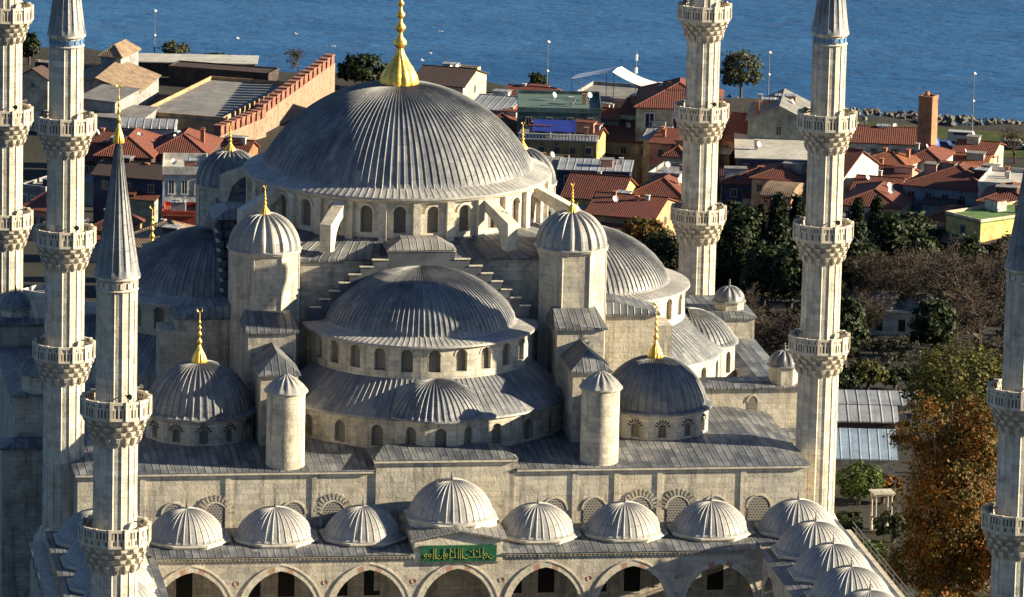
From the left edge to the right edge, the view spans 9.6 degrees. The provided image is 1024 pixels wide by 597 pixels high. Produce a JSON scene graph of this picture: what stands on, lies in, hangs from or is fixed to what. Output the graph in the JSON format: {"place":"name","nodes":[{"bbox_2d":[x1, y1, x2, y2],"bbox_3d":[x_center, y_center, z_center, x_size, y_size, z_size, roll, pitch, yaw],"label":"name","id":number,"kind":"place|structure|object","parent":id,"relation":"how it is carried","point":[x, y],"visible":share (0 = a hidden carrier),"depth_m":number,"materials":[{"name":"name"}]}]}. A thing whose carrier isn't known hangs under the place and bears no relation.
{"place":"outdoors","nodes":[
{"label":"outdoors","id":0,"kind":"place"},
{"bbox_2d":[21,0,1023,124],"bbox_3d":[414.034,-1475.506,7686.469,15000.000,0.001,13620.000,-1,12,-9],"label":"sea","id":1,"kind":"structure","parent":0,"point":[901,55],"depth_m":1008.64,"materials":[{"name":"liquid"}]},
{"bbox_2d":[22,47,1023,596],"bbox_3d":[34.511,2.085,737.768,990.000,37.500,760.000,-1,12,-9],"label":"ground","id":2,"kind":"structure","parent":0,"point":[34,167],"depth_m":754.34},
{"bbox_2d":[0,0,33,300],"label":"minaret","id":3,"kind":"object","parent":2,"relation":"on","point":[16,121],"visible":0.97,"depth_m":548.89,"materials":[{"name":"stone"}]},
{"bbox_2d":[23,191,46,239],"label":"house","id":4,"kind":"structure","parent":2,"relation":"on","point":[38,204],"depth_m":802.93,"materials":[{"name":"red tile"}]},
{"bbox_2d":[23,175,46,203],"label":"house","id":5,"kind":"structure","parent":2,"relation":"on","point":[34,188],"depth_m":810.21,"materials":[{"name":"grey paint"}]},
{"bbox_2d":[22,59,48,130],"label":"house","id":6,"kind":"structure","parent":2,"relation":"on","point":[35,86],"depth_m":907.99,"materials":[{"name":"beige paint"}]},
{"bbox_2d":[32,0,96,596],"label":"minaret","id":7,"kind":"object","parent":2,"relation":"on","point":[63,346],"visible":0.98,"depth_m":496.89,"materials":[{"name":"stone"}]},
{"bbox_2d":[84,140,111,205],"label":"house","id":8,"kind":"structure","parent":2,"relation":"on","point":[90,160],"depth_m":845.95,"materials":[{"name":"red tile"}]},
{"bbox_2d":[83,84,141,112],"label":"shed","id":9,"kind":"structure","parent":2,"relation":"on","point":[102,97],"depth_m":909.10,"materials":[{"name":"grey paint"}]},
{"bbox_2d":[78,83,151,596],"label":"minaret","id":10,"kind":"object","parent":2,"relation":"on","point":[114,529],"visible":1,"depth_m":426.95,"materials":[{"name":"stone"}]},
{"bbox_2d":[98,39,141,64],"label":"shed","id":11,"kind":"structure","parent":2,"relation":"on","point":[123,51],"depth_m":939.86,"materials":[{"name":"beige tile"}]},
{"bbox_2d":[84,61,160,105],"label":"building","id":12,"kind":"structure","parent":2,"relation":"on","point":[127,74],"depth_m":932.67,"materials":[{"name":"beige tile"}]},
{"bbox_2d":[89,105,159,130],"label":"shed","id":13,"kind":"structure","parent":2,"relation":"on","point":[107,120],"depth_m":906.01,"materials":[{"name":"grey paint"}]},
{"bbox_2d":[90,155,164,227],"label":"house","id":14,"kind":"structure","parent":2,"relation":"on","point":[146,185],"depth_m":818.64,"materials":[{"name":"blue paint"}]},
{"bbox_2d":[93,127,165,165],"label":"house","id":15,"kind":"structure","parent":2,"relation":"on","point":[139,144],"depth_m":845.49,"materials":[{"name":"red tile"}]},
{"bbox_2d":[120,118,177,134],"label":"barrel hall","id":16,"kind":"structure","parent":2,"relation":"on","point":[162,126],"depth_m":876.85,"materials":[{"name":"grey paint"}]},
{"bbox_2d":[134,219,194,251],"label":"house","id":17,"kind":"structure","parent":2,"relation":"on","point":[161,228],"depth_m":736.87,"materials":[{"name":"beige brick"}]},
{"bbox_2d":[162,199,195,224],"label":"outbuilding","id":18,"kind":"structure","parent":2,"relation":"on","point":[182,210],"depth_m":775.17,"materials":[{"name":"red tile"}]},
{"bbox_2d":[162,153,207,201],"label":"mansion","id":19,"kind":"structure","parent":2,"relation":"on","point":[179,171],"depth_m":801.62,"materials":[{"name":"white paint"}]},
{"bbox_2d":[155,127,223,162],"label":"house","id":20,"kind":"structure","parent":2,"relation":"on","point":[188,140],"depth_m":849.10,"materials":[{"name":"red tile"}]},
{"bbox_2d":[138,53,258,76],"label":"long building","id":21,"kind":"structure","parent":2,"relation":"on","point":[158,63],"depth_m":958.93,"materials":[{"name":"white paint"}]},
{"bbox_2d":[150,76,285,134],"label":"terrace building","id":22,"kind":"structure","parent":2,"relation":"on","point":[208,103],"depth_m":922.63,"materials":[{"name":"beige concrete"}]},
{"bbox_2d":[168,60,279,84],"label":"building","id":23,"kind":"structure","parent":2,"relation":"on","point":[181,72],"depth_m":949.78,"materials":[{"name":"concrete"}]},
{"bbox_2d":[213,107,265,139],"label":"merlon wall","id":24,"kind":"structure","parent":2,"relation":"on","point":[251,123],"depth_m":903.87,"materials":[{"name":"brick"}]},
{"bbox_2d":[220,134,260,156],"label":"house","id":25,"kind":"structure","parent":2,"relation":"on","point":[244,143],"depth_m":878.54,"materials":[{"name":"red tile"}]},
{"bbox_2d":[255,53,334,131],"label":"merlon wall","id":26,"kind":"structure","parent":2,"relation":"on","point":[297,94],"depth_m":927.21,"materials":[{"name":"stone"}]},
{"bbox_2d":[335,52,386,82],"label":"bush","id":27,"kind":"object","parent":2,"relation":"on","point":[368,71],"visible":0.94,"depth_m":948.34,"materials":[{"name":"green plant"}]},
{"bbox_2d":[0,0,809,596],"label":"mosque","id":28,"kind":"structure","parent":2,"relation":"on","point":[394,288],"depth_m":511.89,"materials":[{"name":"stone"}]},
{"bbox_2d":[197,495,235,527],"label":"window","id":29,"kind":"structure","parent":28,"relation":"in","point":[217,510],"depth_m":498.51,"materials":[{"name":"stone"}]},
{"bbox_2d":[314,493,351,525],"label":"window","id":30,"kind":"structure","parent":28,"relation":"in","point":[330,508],"depth_m":499.98,"materials":[{"name":"stone"}]},
{"bbox_2d":[659,489,696,520],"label":"window","id":31,"kind":"structure","parent":28,"relation":"in","point":[676,505],"depth_m":504.27,"materials":[{"name":"stone"}]},
{"bbox_2d":[746,494,771,519],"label":"window","id":32,"kind":"structure","parent":28,"relation":"in","point":[759,505],"depth_m":505.38,"materials":[{"name":"stone"}]},
{"bbox_2d":[417,61,488,99],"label":"house","id":33,"kind":"structure","parent":2,"relation":"on","point":[470,82],"depth_m":919.03,"materials":[{"name":"brown tile"}]},
{"bbox_2d":[26,472,913,596],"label":"courtyard arcade","id":34,"kind":"object","parent":2,"relation":"on","point":[814,550],"visible":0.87,"depth_m":494.32,"materials":[{"name":"stone"}]},
{"bbox_2d":[474,89,516,111],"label":"house","id":35,"kind":"structure","parent":2,"relation":"on","point":[497,100],"depth_m":884.49,"materials":[{"name":"grey paint"}]},
{"bbox_2d":[518,121,598,158],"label":"balcony house","id":36,"kind":"structure","parent":2,"relation":"on","point":[578,149],"depth_m":851.28,"materials":[{"name":"paint"}]},
{"bbox_2d":[532,119,575,138],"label":"awning","id":37,"kind":"object","parent":36,"relation":"on","point":[567,126],"visible":1,"depth_m":853.49,"materials":[{"name":"blue fabric"}]},
{"bbox_2d":[517,90,601,137],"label":"apartment block","id":38,"kind":"structure","parent":2,"relation":"on","point":[532,105],"depth_m":861.94,"materials":[{"name":"teal paint"}]},
{"bbox_2d":[573,119,608,158],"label":"house","id":39,"kind":"structure","parent":2,"relation":"on","point":[596,128],"depth_m":856.18,"materials":[{"name":"yellow paint"}]},
{"bbox_2d":[556,157,633,195],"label":"house","id":40,"kind":"structure","parent":2,"relation":"on","point":[604,165],"depth_m":835.22,"materials":[{"name":"blue paint"}]},
{"bbox_2d":[560,171,639,210],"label":"house","id":41,"kind":"structure","parent":2,"relation":"on","point":[586,186],"depth_m":805.57,"materials":[{"name":"red tile"}]},
{"bbox_2d":[577,81,639,107],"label":"apartment block","id":42,"kind":"structure","parent":2,"relation":"on","point":[623,92],"depth_m":892.20,"materials":[{"name":"grey paint"}]},
{"bbox_2d":[603,119,642,185],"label":"house","id":43,"kind":"structure","parent":2,"relation":"on","point":[620,141],"depth_m":866.41,"materials":[{"name":"beige brick"}]},
{"bbox_2d":[584,190,680,238],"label":"house","id":44,"kind":"structure","parent":2,"relation":"on","point":[613,209],"depth_m":791.85,"materials":[{"name":"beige tile"}]},
{"bbox_2d":[620,215,670,246],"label":"leafy tree","id":45,"kind":"object","parent":2,"relation":"on","point":[637,225],"visible":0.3,"depth_m":781.51,"materials":[{"name":"green plant"}]},
{"bbox_2d":[632,170,681,200],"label":"house","id":46,"kind":"structure","parent":2,"relation":"on","point":[666,183],"depth_m":809.27,"materials":[{"name":"red tile"}]},
{"bbox_2d":[640,121,673,183],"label":"house","id":47,"kind":"structure","parent":2,"relation":"on","point":[651,131],"depth_m":862.42,"materials":[{"name":"beige paint"}]},
{"bbox_2d":[639,228,678,269],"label":"leafy tree","id":48,"kind":"object","parent":2,"relation":"on","point":[664,253],"visible":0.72,"depth_m":755.16,"materials":[{"name":"green plant"}]},
{"bbox_2d":[647,126,680,170],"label":"house","id":49,"kind":"structure","parent":2,"relation":"on","point":[661,141],"depth_m":857.90,"materials":[{"name":"red tile"}]},
{"bbox_2d":[633,77,724,182],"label":"house","id":50,"kind":"structure","parent":2,"relation":"on","point":[654,101],"depth_m":865.43,"materials":[{"name":"red tile"}]},
{"bbox_2d":[670,0,731,294],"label":"minaret","id":51,"kind":"object","parent":2,"relation":"on","point":[698,214],"visible":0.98,"depth_m":558.51,"materials":[{"name":"stone"}]},
{"bbox_2d":[715,199,746,288],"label":"cypress tree","id":52,"kind":"object","parent":2,"relation":"on","point":[722,279],"visible":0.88,"depth_m":744.43,"materials":[{"name":"green plant"}]},
{"bbox_2d":[717,124,747,190],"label":"house","id":53,"kind":"structure","parent":2,"relation":"on","point":[726,152],"depth_m":868.94,"materials":[{"name":"brown paint"}]},
{"bbox_2d":[718,202,764,284],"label":"evergreen tree","id":54,"kind":"object","parent":2,"relation":"on","point":[750,218],"visible":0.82,"depth_m":740.98,"materials":[{"name":"green plant"}]},
{"bbox_2d":[719,47,764,97],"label":"pine tree","id":55,"kind":"object","parent":2,"relation":"on","point":[734,71],"visible":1,"depth_m":950.27,"materials":[{"name":"green plant"}]},
{"bbox_2d":[719,165,764,216],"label":"house","id":56,"kind":"structure","parent":2,"relation":"on","point":[735,182],"depth_m":838.35,"materials":[{"name":"blue paint"}]},
{"bbox_2d":[736,239,792,307],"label":"evergreen tree","id":57,"kind":"object","parent":2,"relation":"on","point":[756,263],"visible":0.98,"depth_m":725.05,"materials":[{"name":"green plant"}]},
{"bbox_2d":[734,133,807,165],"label":"house","id":58,"kind":"structure","parent":2,"relation":"on","point":[756,151],"depth_m":861.87,"materials":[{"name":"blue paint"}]},
{"bbox_2d":[761,191,793,257],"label":"cypress tree","id":59,"kind":"object","parent":2,"relation":"on","point":[777,231],"visible":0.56,"depth_m":747.92,"materials":[{"name":"green plant"}]},
{"bbox_2d":[754,307,800,353],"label":"bare tree","id":60,"kind":"object","parent":2,"relation":"on","point":[771,335],"visible":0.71,"depth_m":666.57,"materials":[{"name":"brown plant"}]},
{"bbox_2d":[745,88,810,139],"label":"house","id":61,"kind":"structure","parent":2,"relation":"on","point":[772,116],"depth_m":868.10,"materials":[{"name":"grey paint"}]},
{"bbox_2d":[749,161,806,211],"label":"house","id":62,"kind":"structure","parent":2,"relation":"on","point":[790,171],"depth_m":834.64,"materials":[{"name":"red tile"}]},
{"bbox_2d":[760,180,805,225],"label":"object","id":63,"kind":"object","parent":2,"relation":"on","point":[770,187],"visible":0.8,"depth_m":827.01,"materials":[{"name":"beige tile"}]},
{"bbox_2d":[766,244,801,308],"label":"evergreen tree","id":64,"kind":"object","parent":2,"relation":"on","point":[789,281],"visible":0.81,"depth_m":721.88,"materials":[{"name":"green plant"}]},
{"bbox_2d":[788,0,857,518],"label":"minaret","id":65,"kind":"object","parent":2,"relation":"on","point":[819,340],"visible":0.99,"depth_m":506.18,"materials":[{"name":"stone"}]},
{"bbox_2d":[667,259,1004,377],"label":"undergrowth","id":66,"kind":"object","parent":2,"relation":"on","point":[878,347],"visible":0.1,"depth_m":686.73,"materials":[{"name":"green plant"}]},
{"bbox_2d":[805,148,881,195],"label":"house","id":67,"kind":"structure","parent":2,"relation":"on","point":[859,161],"depth_m":834.25,"materials":[{"name":"white paint"}]},
{"bbox_2d":[835,510,863,532],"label":"shrub","id":68,"kind":"object","parent":2,"relation":"on","point":[845,522],"visible":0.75,"depth_m":557.04,"materials":[{"name":"green plant"}]},
{"bbox_2d":[839,293,872,367],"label":"evergreen tree","id":69,"kind":"object","parent":2,"relation":"on","point":[850,323],"visible":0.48,"depth_m":666.50,"materials":[{"name":"green plant"}]},
{"bbox_2d":[846,197,870,255],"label":"cypress tree","id":70,"kind":"object","parent":2,"relation":"on","point":[857,217],"visible":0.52,"depth_m":765.33,"materials":[{"name":"green plant"}]},
{"bbox_2d":[835,459,885,504],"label":"leafy tree","id":71,"kind":"object","parent":2,"relation":"on","point":[859,488],"visible":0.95,"depth_m":567.63,"materials":[{"name":"green plant"}]},
{"bbox_2d":[841,235,889,300],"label":"evergreen tree","id":72,"kind":"object","parent":2,"relation":"on","point":[855,252],"visible":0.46,"depth_m":731.76,"materials":[{"name":"green plant"}]},
{"bbox_2d":[835,428,898,490],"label":"outbuilding","id":73,"kind":"structure","parent":2,"relation":"on","point":[865,445],"depth_m":575.17,"materials":[{"name":"grey paint"}]},
{"bbox_2d":[837,405,898,428],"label":"gallery","id":74,"kind":"object","parent":2,"relation":"on","point":[870,416],"visible":0.4,"depth_m":599.62,"materials":[{"name":"metal"}]},
{"bbox_2d":[843,288,895,345],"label":"bare tree","id":75,"kind":"object","parent":2,"relation":"on","point":[869,307],"visible":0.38,"depth_m":688.14,"materials":[{"name":"brown plant"}]},
{"bbox_2d":[849,359,890,389],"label":"shrub","id":76,"kind":"object","parent":2,"relation":"on","point":[881,375],"visible":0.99,"depth_m":647.55,"materials":[{"name":"green plant"}]},
{"bbox_2d":[841,247,899,309],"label":"bare tree","id":77,"kind":"object","parent":2,"relation":"on","point":[866,267],"visible":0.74,"depth_m":717.34,"materials":[{"name":"brown plant"}]},
{"bbox_2d":[727,94,1023,126],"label":"shore rocks","id":78,"kind":"object","parent":2,"relation":"on","point":[948,119],"visible":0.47,"depth_m":937.08,"materials":[{"name":"grey stone"}]},
{"bbox_2d":[838,389,916,428],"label":"long building","id":79,"kind":"structure","parent":2,"relation":"on","point":[869,397],"depth_m":617.60,"materials":[{"name":"beige paint"}]},
{"bbox_2d":[865,194,889,241],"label":"cypress tree","id":80,"kind":"object","parent":2,"relation":"on","point":[876,206],"visible":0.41,"depth_m":769.66,"materials":[{"name":"green plant"}]},
{"bbox_2d":[848,170,907,191],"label":"house","id":81,"kind":"structure","parent":2,"relation":"on","point":[862,178],"depth_m":829.56,"materials":[{"name":"red tile"}]},
{"bbox_2d":[842,181,914,238],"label":"house","id":82,"kind":"structure","parent":2,"relation":"on","point":[895,198],"depth_m":808.95,"materials":[{"name":"red tile"}]},
{"bbox_2d":[848,123,916,153],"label":"house","id":83,"kind":"structure","parent":2,"relation":"on","point":[870,139],"depth_m":876.32,"materials":[{"name":"red tile"}]},
{"bbox_2d":[870,211,908,279],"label":"evergreen tree","id":84,"kind":"object","parent":2,"relation":"on","point":[896,230],"visible":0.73,"depth_m":757.33,"materials":[{"name":"green plant"}]},
{"bbox_2d":[871,508,911,542],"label":"shrub","id":85,"kind":"object","parent":2,"relation":"on","point":[885,517],"visible":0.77,"depth_m":554.53,"materials":[{"name":"green plant"}]},
{"bbox_2d":[869,147,920,173],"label":"house","id":86,"kind":"structure","parent":2,"relation":"on","point":[893,158],"depth_m":857.41,"materials":[{"name":"tile"}]},
{"bbox_2d":[878,158,920,178],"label":"house","id":87,"kind":"structure","parent":2,"relation":"on","point":[904,171],"depth_m":847.23,"materials":[{"name":"red tile"}]},
{"bbox_2d":[858,240,942,307],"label":"bare tree","id":88,"kind":"object","parent":2,"relation":"on","point":[899,278],"visible":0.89,"depth_m":702.02,"materials":[{"name":"brown plant"}]},
{"bbox_2d":[867,291,933,335],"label":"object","id":89,"kind":"structure","parent":2,"relation":"on","point":[896,320],"depth_m":700.36,"materials":[{"name":"stone"}]},
{"bbox_2d":[892,224,940,265],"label":"evergreen tree","id":90,"kind":"object","parent":2,"relation":"on","point":[927,241],"visible":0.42,"depth_m":757.69,"materials":[{"name":"green plant"}]},
{"bbox_2d":[896,206,937,239],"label":"evergreen tree","id":91,"kind":"object","parent":2,"relation":"on","point":[922,221],"visible":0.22,"depth_m":782.52,"materials":[{"name":"green plant"}]},
{"bbox_2d":[917,91,938,146],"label":"chimney tower","id":92,"kind":"structure","parent":2,"relation":"on","point":[927,118],"depth_m":867.13,"materials":[{"name":"brick"}]},
{"bbox_2d":[907,295,957,354],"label":"evergreen tree","id":93,"kind":"object","parent":2,"relation":"on","point":[929,324],"visible":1,"depth_m":678.08,"materials":[{"name":"green plant"}]},
{"bbox_2d":[910,143,955,172],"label":"house","id":94,"kind":"structure","parent":2,"relation":"on","point":[934,153],"depth_m":861.17,"materials":[{"name":"red tile"}]},
{"bbox_2d":[875,390,997,596],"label":"autumn tree","id":95,"kind":"object","parent":2,"relation":"on","point":[954,489],"visible":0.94,"depth_m":525.48,"materials":[{"name":"orange plant"}]},
{"bbox_2d":[859,121,1023,157],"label":"shore park","id":96,"kind":"structure","parent":2,"relation":"on","point":[942,132],"depth_m":924.24,"materials":[{"name":"green plant"}]},
{"bbox_2d":[903,238,994,339],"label":"bare tree","id":97,"kind":"object","parent":2,"relation":"on","point":[951,265],"visible":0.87,"depth_m":694.91,"materials":[{"name":"brown plant"}]},
{"bbox_2d":[896,340,1002,425],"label":"leafy tree","id":98,"kind":"object","parent":2,"relation":"on","point":[924,377],"visible":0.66,"depth_m":581.26,"materials":[{"name":"green plant"}]},
{"bbox_2d":[900,160,1001,222],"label":"house","id":99,"kind":"structure","parent":2,"relation":"on","point":[931,187],"depth_m":812.58,"materials":[{"name":"red tile"}]},
{"bbox_2d":[927,202,977,229],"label":"house","id":100,"kind":"structure","parent":2,"relation":"on","point":[938,215],"depth_m":799.40,"materials":[{"name":"red tile"}]},
{"bbox_2d":[918,254,1005,325],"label":"bare tree","id":101,"kind":"object","parent":2,"relation":"on","point":[986,268],"visible":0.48,"depth_m":707.86,"materials":[{"name":"brown plant"}]},
{"bbox_2d":[949,231,995,298],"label":"evergreen tree","id":102,"kind":"object","parent":2,"relation":"on","point":[973,244],"visible":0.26,"depth_m":736.52,"materials":[{"name":"green plant"}]},
{"bbox_2d":[953,149,996,164],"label":"house","id":103,"kind":"structure","parent":2,"relation":"on","point":[976,157],"depth_m":868.70,"materials":[{"name":"red tile"}]},
{"bbox_2d":[947,275,1003,348],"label":"bare tree","id":104,"kind":"object","parent":2,"relation":"on","point":[975,315],"visible":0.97,"depth_m":686.27,"materials":[{"name":"brown plant"}]},
{"bbox_2d":[952,134,1006,166],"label":"house","id":105,"kind":"structure","parent":2,"relation":"on","point":[973,142],"depth_m":883.10,"materials":[{"name":"red tile"}]},
{"bbox_2d":[945,196,1017,242],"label":"house","id":106,"kind":"structure","parent":2,"relation":"on","point":[993,217],"depth_m":769.08,"materials":[{"name":"yellow paint"}]},
{"bbox_2d":[983,236,1009,334],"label":"bare tree","id":107,"kind":"object","parent":2,"relation":"on","point":[1000,286],"visible":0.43,"depth_m":699.08,"materials":[{"name":"brown plant"}]},
{"bbox_2d":[975,182,1020,205],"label":"house","id":108,"kind":"structure","parent":2,"relation":"on","point":[1009,191],"depth_m":792.86,"materials":[{"name":"red tile"}]},
{"bbox_2d":[978,166,1023,196],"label":"house","id":109,"kind":"structure","parent":2,"relation":"on","point":[993,175],"depth_m":806.89,"materials":[{"name":"white paint"}]},
{"bbox_2d":[981,170,1023,596],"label":"minaret","id":110,"kind":"object","parent":2,"relation":"on","point":[1002,521],"visible":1,"depth_m":437.50,"materials":[{"name":"stone"}]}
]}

